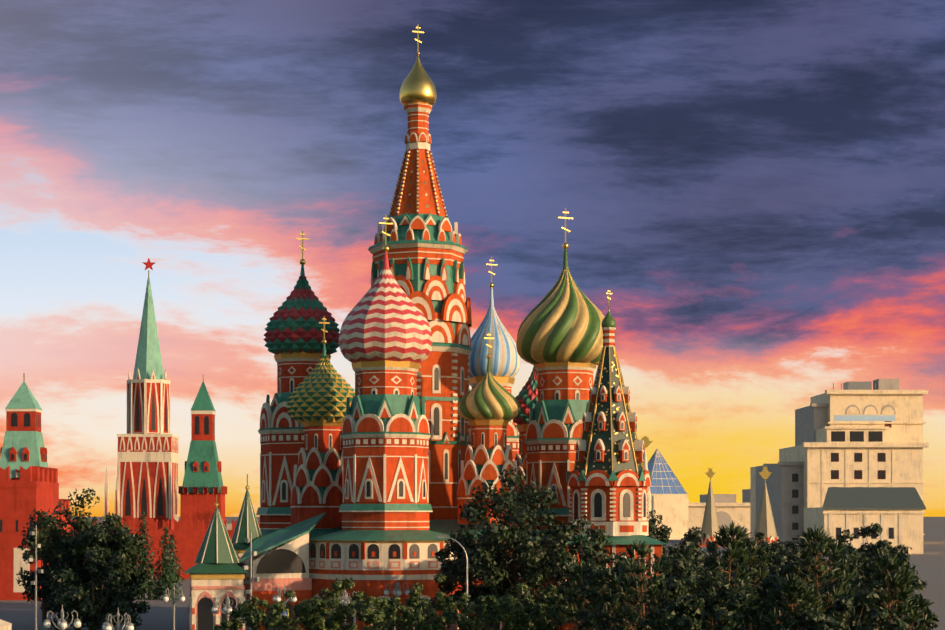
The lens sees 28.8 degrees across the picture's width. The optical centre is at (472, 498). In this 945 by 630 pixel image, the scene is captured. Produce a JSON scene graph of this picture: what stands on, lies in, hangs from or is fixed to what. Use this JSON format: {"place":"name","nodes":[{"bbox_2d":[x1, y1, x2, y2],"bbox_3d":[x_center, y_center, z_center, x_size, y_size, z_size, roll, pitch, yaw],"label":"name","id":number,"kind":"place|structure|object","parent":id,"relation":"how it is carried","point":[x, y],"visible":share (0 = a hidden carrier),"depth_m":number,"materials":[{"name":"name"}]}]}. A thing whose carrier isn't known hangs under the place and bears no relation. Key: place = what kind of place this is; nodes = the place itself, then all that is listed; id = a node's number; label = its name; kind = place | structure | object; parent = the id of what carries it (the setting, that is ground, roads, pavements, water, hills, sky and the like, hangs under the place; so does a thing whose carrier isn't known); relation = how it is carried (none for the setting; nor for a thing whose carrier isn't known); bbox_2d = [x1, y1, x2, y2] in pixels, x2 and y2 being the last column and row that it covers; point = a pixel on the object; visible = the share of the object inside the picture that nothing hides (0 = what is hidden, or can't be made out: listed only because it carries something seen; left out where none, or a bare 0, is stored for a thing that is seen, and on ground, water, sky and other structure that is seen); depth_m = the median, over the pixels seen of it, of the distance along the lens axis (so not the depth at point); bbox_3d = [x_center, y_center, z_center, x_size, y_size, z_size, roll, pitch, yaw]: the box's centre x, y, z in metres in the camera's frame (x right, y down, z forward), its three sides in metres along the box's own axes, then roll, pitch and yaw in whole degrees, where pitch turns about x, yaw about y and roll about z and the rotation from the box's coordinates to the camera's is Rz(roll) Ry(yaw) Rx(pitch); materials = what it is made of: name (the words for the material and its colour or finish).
{"place":"outdoors","nodes":[
{"label":"outdoors","id":0,"kind":"place"},
{"bbox_2d":[0,517,944,629],"bbox_3d":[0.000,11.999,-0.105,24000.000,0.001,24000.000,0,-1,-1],"label":"ground","id":1,"kind":"structure","parent":0,"point":[929,563],"depth_m":254.55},
{"bbox_2d":[28,525,42,629],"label":"lamp pole","id":2,"kind":"object","parent":1,"relation":"on","point":[35,559],"visible":1,"depth_m":175.59,"materials":[{"name":"grey metal"}]},
{"bbox_2d":[16,520,65,626],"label":"tree","id":3,"kind":"object","parent":1,"relation":"on","point":[29,577],"visible":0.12,"depth_m":196.61,"materials":[{"name":"green plant"}]},
{"bbox_2d":[43,604,80,629],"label":"lamp post","id":4,"kind":"object","parent":1,"relation":"on","point":[62,624],"visible":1,"depth_m":123.22,"materials":[{"name":"paint"}]},
{"bbox_2d":[17,488,145,629],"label":"tree","id":5,"kind":"object","parent":1,"relation":"on","point":[62,549],"visible":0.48,"depth_m":189.09,"materials":[{"name":"green plant"}]},
{"bbox_2d":[46,545,149,629],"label":"tree","id":6,"kind":"object","parent":1,"relation":"on","point":[87,606],"visible":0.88,"depth_m":180.43,"materials":[{"name":"green plant"}]},
{"bbox_2d":[74,512,145,629],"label":"tree","id":7,"kind":"object","parent":1,"relation":"on","point":[123,553],"visible":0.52,"depth_m":186.24,"materials":[{"name":"green plant"}]},
{"bbox_2d":[102,609,133,629],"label":"lamp post","id":8,"kind":"object","parent":1,"relation":"on","point":[127,625],"visible":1,"depth_m":119.32,"materials":[{"name":"paint"}]},
{"bbox_2d":[0,258,259,599],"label":"kremlin towers","id":9,"kind":"structure","parent":1,"relation":"on","point":[147,467],"depth_m":380.43,"materials":[{"name":"brick"}]},
{"bbox_2d":[130,512,161,599],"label":"spruce","id":10,"kind":"object","parent":1,"relation":"on","point":[145,586],"visible":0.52,"depth_m":260.31,"materials":[{"name":"green plant"}]},
{"bbox_2d":[148,527,182,599],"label":"spruce","id":11,"kind":"object","parent":1,"relation":"on","point":[165,578],"visible":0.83,"depth_m":260.34,"materials":[{"name":"green plant"}]},
{"bbox_2d":[164,534,184,581],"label":"spruce","id":12,"kind":"object","parent":1,"relation":"on","point":[173,548],"visible":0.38,"depth_m":328.35,"materials":[{"name":"green plant"}]},
{"bbox_2d":[211,593,240,629],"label":"lamp post","id":13,"kind":"object","parent":1,"relation":"on","point":[227,608],"visible":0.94,"depth_m":141.57,"materials":[{"name":"metal"}]},
{"bbox_2d":[384,581,409,629],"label":"lamp post","id":14,"kind":"object","parent":1,"relation":"on","point":[397,593],"visible":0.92,"depth_m":173.85,"materials":[{"name":"metal"}]},
{"bbox_2d":[184,24,666,629],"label":"cathedral","id":15,"kind":"structure","parent":1,"relation":"on","point":[382,472],"depth_m":186.00,"materials":[{"name":"brick"}]},
{"bbox_2d":[300,52,615,419],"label":"onion domes","id":16,"kind":"structure","parent":15,"relation":"attached to","point":[565,320],"depth_m":191.46,"materials":[{"name":"metal"}]},
{"bbox_2d":[436,535,467,617],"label":"street light","id":17,"kind":"object","parent":1,"relation":"on","point":[446,536],"visible":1,"depth_m":150.19,"materials":[{"name":"grey metal"}]},
{"bbox_2d":[429,538,505,627],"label":"tree","id":18,"kind":"object","parent":1,"relation":"on","point":[447,565],"visible":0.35,"depth_m":169.47,"materials":[{"name":"green plant"}]},
{"bbox_2d":[438,467,593,627],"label":"tree","id":19,"kind":"object","parent":1,"relation":"on","point":[488,559],"visible":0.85,"depth_m":164.69,"materials":[{"name":"green plant"}]},
{"bbox_2d":[531,524,615,628],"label":"tree","id":20,"kind":"object","parent":1,"relation":"on","point":[598,535],"visible":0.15,"depth_m":171.54,"materials":[{"name":"green plant"}]},
{"bbox_2d":[227,379,928,553],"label":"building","id":21,"kind":"structure","parent":1,"relation":"on","point":[851,460],"depth_m":761.55,"materials":[{"name":"beige concrete"}]},
{"bbox_2d":[563,604,647,629],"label":"tree","id":22,"kind":"object","parent":1,"relation":"on","point":[568,621],"visible":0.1,"depth_m":150.79,"materials":[{"name":"green plant"}]},
{"bbox_2d":[648,510,671,556],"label":"tree","id":23,"kind":"object","parent":1,"relation":"on","point":[662,532],"visible":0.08,"depth_m":205.90,"materials":[{"name":"green plant"}]},
{"bbox_2d":[660,537,684,565],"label":"tree","id":24,"kind":"object","parent":1,"relation":"on","point":[674,551],"visible":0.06,"depth_m":229.39,"materials":[{"name":"green plant"}]},
{"bbox_2d":[672,526,737,570],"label":"tree","id":25,"kind":"object","parent":1,"relation":"on","point":[691,536],"visible":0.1,"depth_m":260.72,"materials":[{"name":"green plant"}]},
{"bbox_2d":[691,562,734,580],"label":"tree","id":26,"kind":"object","parent":1,"relation":"on","point":[723,567],"depth_m":199.36,"materials":[{"name":"green plant"}]},
{"bbox_2d":[729,532,784,576],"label":"tree","id":27,"kind":"object","parent":1,"relation":"on","point":[774,547],"visible":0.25,"depth_m":329.65,"materials":[{"name":"green plant"}]},
{"bbox_2d":[745,605,788,629],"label":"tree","id":28,"kind":"object","parent":1,"relation":"on","point":[753,625],"visible":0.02,"depth_m":149.24,"materials":[{"name":"green plant"}]},
{"bbox_2d":[780,529,855,579],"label":"tree","id":29,"kind":"object","parent":1,"relation":"on","point":[787,551],"visible":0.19,"depth_m":298.52,"materials":[{"name":"green plant"}]},
{"bbox_2d":[840,523,915,577],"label":"tree","id":30,"kind":"object","parent":1,"relation":"on","point":[865,532],"visible":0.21,"depth_m":280.30,"materials":[{"name":"green plant"}]},
{"bbox_2d":[847,576,912,623],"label":"tree","id":31,"kind":"object","parent":1,"relation":"on","point":[893,608],"visible":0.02,"depth_m":151.00,"materials":[{"name":"green plant"}]},
{"bbox_2d":[0,0,944,516],"label":"sky","id":32,"kind":"structure","parent":0,"point":[755,189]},
{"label":"park mound terrain","id":33,"kind":"structure","parent":0,"visible":0},
{"bbox_2d":[0,619,11,629],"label":"event tent","id":34,"kind":"object","parent":33,"relation":"on","point":[4,625],"visible":1,"depth_m":139.65,"materials":[{"name":"white fabric"}]},
{"bbox_2d":[214,617,252,629],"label":"young tree","id":35,"kind":"object","parent":33,"relation":"on","point":[235,625],"visible":0.94,"depth_m":136.60,"materials":[{"name":"green plant"}]},
{"bbox_2d":[229,595,280,629],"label":"young tree","id":36,"kind":"object","parent":33,"relation":"on","point":[244,609],"visible":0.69,"depth_m":132.48,"materials":[{"name":"green plant"}]},
{"bbox_2d":[257,616,303,629],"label":"young tree","id":37,"kind":"object","parent":33,"relation":"on","point":[291,622],"visible":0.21,"depth_m":140.54,"materials":[{"name":"green plant"}]},
{"bbox_2d":[245,590,325,629],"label":"young tree","id":38,"kind":"object","parent":33,"relation":"on","point":[277,607],"visible":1,"depth_m":128.01,"materials":[{"name":"green plant"}]},
{"bbox_2d":[293,598,352,629],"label":"young tree","id":39,"kind":"object","parent":33,"relation":"on","point":[319,624],"visible":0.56,"depth_m":133.74,"materials":[{"name":"green plant"}]},
{"bbox_2d":[320,608,357,629],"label":"young tree","id":40,"kind":"object","parent":33,"relation":"on","point":[354,627],"visible":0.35,"depth_m":140.35,"materials":[{"name":"green plant"}]},
{"bbox_2d":[310,578,370,629],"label":"young tree","id":41,"kind":"object","parent":33,"relation":"on","point":[339,616],"visible":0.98,"depth_m":127.92,"materials":[{"name":"green plant"}]},
{"bbox_2d":[350,596,405,629],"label":"young tree","id":42,"kind":"object","parent":33,"relation":"on","point":[369,614],"visible":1,"depth_m":124.17,"materials":[{"name":"green plant"}]},
{"bbox_2d":[371,620,416,629],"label":"young tree","id":43,"kind":"object","parent":33,"relation":"on","point":[395,625],"visible":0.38,"depth_m":141.26,"materials":[{"name":"green plant"}]},
{"bbox_2d":[376,598,432,629],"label":"young tree","id":44,"kind":"object","parent":33,"relation":"on","point":[400,617],"visible":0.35,"depth_m":132.09,"materials":[{"name":"green plant"}]},
{"bbox_2d":[396,574,453,629],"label":"young tree","id":45,"kind":"object","parent":33,"relation":"on","point":[414,600],"visible":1,"depth_m":125.82,"materials":[{"name":"green plant"}]},
{"bbox_2d":[431,608,465,629],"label":"young tree","id":46,"kind":"object","parent":33,"relation":"on","point":[442,622],"visible":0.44,"depth_m":139.88,"materials":[{"name":"green plant"}]},
{"bbox_2d":[435,592,492,629],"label":"young tree","id":47,"kind":"object","parent":33,"relation":"on","point":[457,604],"visible":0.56,"depth_m":132.01,"materials":[{"name":"green plant"}]},
{"bbox_2d":[460,594,516,629],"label":"young tree","id":48,"kind":"object","parent":33,"relation":"on","point":[499,615],"visible":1,"depth_m":124.67,"materials":[{"name":"green plant"}]},
{"bbox_2d":[498,582,543,629],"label":"young tree","id":49,"kind":"object","parent":33,"relation":"on","point":[522,621],"visible":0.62,"depth_m":130.60,"materials":[{"name":"green plant"}]},
{"bbox_2d":[501,612,550,629],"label":"young tree","id":50,"kind":"object","parent":33,"relation":"on","point":[533,623],"visible":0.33,"depth_m":140.46,"materials":[{"name":"green plant"}]},
{"bbox_2d":[526,584,576,629],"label":"young tree","id":51,"kind":"object","parent":33,"relation":"on","point":[540,607],"visible":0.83,"depth_m":127.29,"materials":[{"name":"green plant"}]},
{"bbox_2d":[543,560,607,629],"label":"pine","id":52,"kind":"object","parent":33,"relation":"on","point":[572,587],"visible":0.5,"depth_m":121.57,"materials":[{"name":"green plant"}]},
{"bbox_2d":[554,595,596,629],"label":"young tree","id":53,"kind":"object","parent":33,"relation":"on","point":[575,623],"visible":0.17,"depth_m":133.03,"materials":[{"name":"green plant"}]},
{"bbox_2d":[577,541,652,629],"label":"tree","id":54,"kind":"object","parent":33,"relation":"on","point":[593,577],"visible":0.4,"depth_m":109.83,"materials":[{"name":"green plant"}]},
{"bbox_2d":[587,564,646,629],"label":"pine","id":55,"kind":"object","parent":33,"relation":"on","point":[605,618],"depth_m":127.05,"materials":[{"name":"green plant"}]},
{"bbox_2d":[596,539,686,629],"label":"pine","id":56,"kind":"object","parent":33,"relation":"on","point":[642,550],"visible":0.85,"depth_m":101.67,"materials":[{"name":"green plant"}]},
{"bbox_2d":[631,566,692,629],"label":"tree","id":57,"kind":"object","parent":33,"relation":"on","point":[665,579],"visible":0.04,"depth_m":131.23,"materials":[{"name":"green plant"}]},
{"bbox_2d":[638,541,729,629],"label":"tree","id":58,"kind":"object","parent":33,"relation":"on","point":[679,568],"visible":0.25,"depth_m":115.35,"materials":[{"name":"green plant"}]},
{"bbox_2d":[639,575,753,629],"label":"tree","id":59,"kind":"object","parent":33,"relation":"on","point":[685,613],"visible":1,"depth_m":96.77,"materials":[{"name":"green plant"}]},
{"bbox_2d":[672,561,760,629],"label":"tree","id":60,"kind":"object","parent":33,"relation":"on","point":[711,621],"visible":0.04,"depth_m":124.40,"materials":[{"name":"green plant"}]},
{"bbox_2d":[696,520,758,614],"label":"pine","id":61,"kind":"object","parent":33,"relation":"on","point":[736,545],"visible":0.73,"depth_m":104.03,"materials":[{"name":"green plant"}]},
{"bbox_2d":[729,537,773,629],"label":"pine","id":62,"kind":"object","parent":33,"relation":"on","point":[763,571],"visible":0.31,"depth_m":130.34,"materials":[{"name":"green plant"}]},
{"bbox_2d":[738,554,805,626],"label":"tree","id":63,"kind":"object","parent":33,"relation":"on","point":[770,580],"visible":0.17,"depth_m":118.28,"materials":[{"name":"green plant"}]},
{"bbox_2d":[746,574,830,629],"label":"pine","id":64,"kind":"object","parent":33,"relation":"on","point":[803,594],"visible":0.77,"depth_m":95.94,"materials":[{"name":"green plant"}]},
{"bbox_2d":[779,525,857,628],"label":"pine","id":65,"kind":"object","parent":33,"relation":"on","point":[818,536],"visible":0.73,"depth_m":106.36,"materials":[{"name":"green plant"}]},
{"bbox_2d":[805,563,876,612],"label":"tree","id":66,"kind":"object","parent":33,"relation":"on","point":[855,582],"visible":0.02,"depth_m":126.35,"materials":[{"name":"green plant"}]},
{"bbox_2d":[781,587,909,629],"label":"tree","id":67,"kind":"object","parent":33,"relation":"on","point":[866,603],"visible":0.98,"depth_m":95.45,"materials":[{"name":"green plant"}]},
{"bbox_2d":[819,547,917,626],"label":"tree","id":68,"kind":"object","parent":33,"relation":"on","point":[853,556],"visible":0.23,"depth_m":113.27,"materials":[{"name":"green plant"}]},
{"bbox_2d":[847,548,914,628],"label":"pine","id":69,"kind":"object","parent":33,"relation":"on","point":[873,552],"visible":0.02,"depth_m":132.47,"materials":[{"name":"green plant"}]},
{"bbox_2d":[845,555,934,629],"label":"pine","id":70,"kind":"object","parent":33,"relation":"on","point":[902,583],"visible":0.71,"depth_m":100.08,"materials":[{"name":"green plant"}]},
{"bbox_3d":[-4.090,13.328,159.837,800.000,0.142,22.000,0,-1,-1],"label":"road","id":71,"kind":"structure","parent":0,"visible":0},
{"bbox_2d":[163,586,184,629],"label":"lamp post","id":72,"kind":"object","parent":71,"relation":"on","point":[181,597],"visible":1,"depth_m":161.19,"materials":[{"name":"metal"}]},
{"bbox_2d":[242,532,258,629],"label":"spot pole","id":73,"kind":"object","parent":71,"relation":"on","point":[250,567],"visible":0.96,"depth_m":161.44,"materials":[{"name":"grey metal"}]},
{"bbox_2d":[273,584,296,615],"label":"lamp post","id":74,"kind":"object","parent":71,"relation":"on","point":[278,598],"visible":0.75,"depth_m":160.22,"materials":[{"name":"paint"}]},
{"bbox_2d":[340,590,356,622],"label":"lamp post","id":75,"kind":"object","parent":71,"relation":"on","point":[344,599],"visible":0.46,"depth_m":154.18,"materials":[{"name":"metal"}]},
{"bbox_2d":[699,567,763,625],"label":"tree","id":76,"kind":"object","parent":71,"relation":"on","point":[756,584],"visible":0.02,"depth_m":159.45,"materials":[{"name":"green plant"}]},
{"bbox_2d":[886,576,939,629],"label":"tree","id":77,"kind":"object","parent":71,"relation":"on","point":[921,584],"visible":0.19,"depth_m":157.70,"materials":[{"name":"green plant"}]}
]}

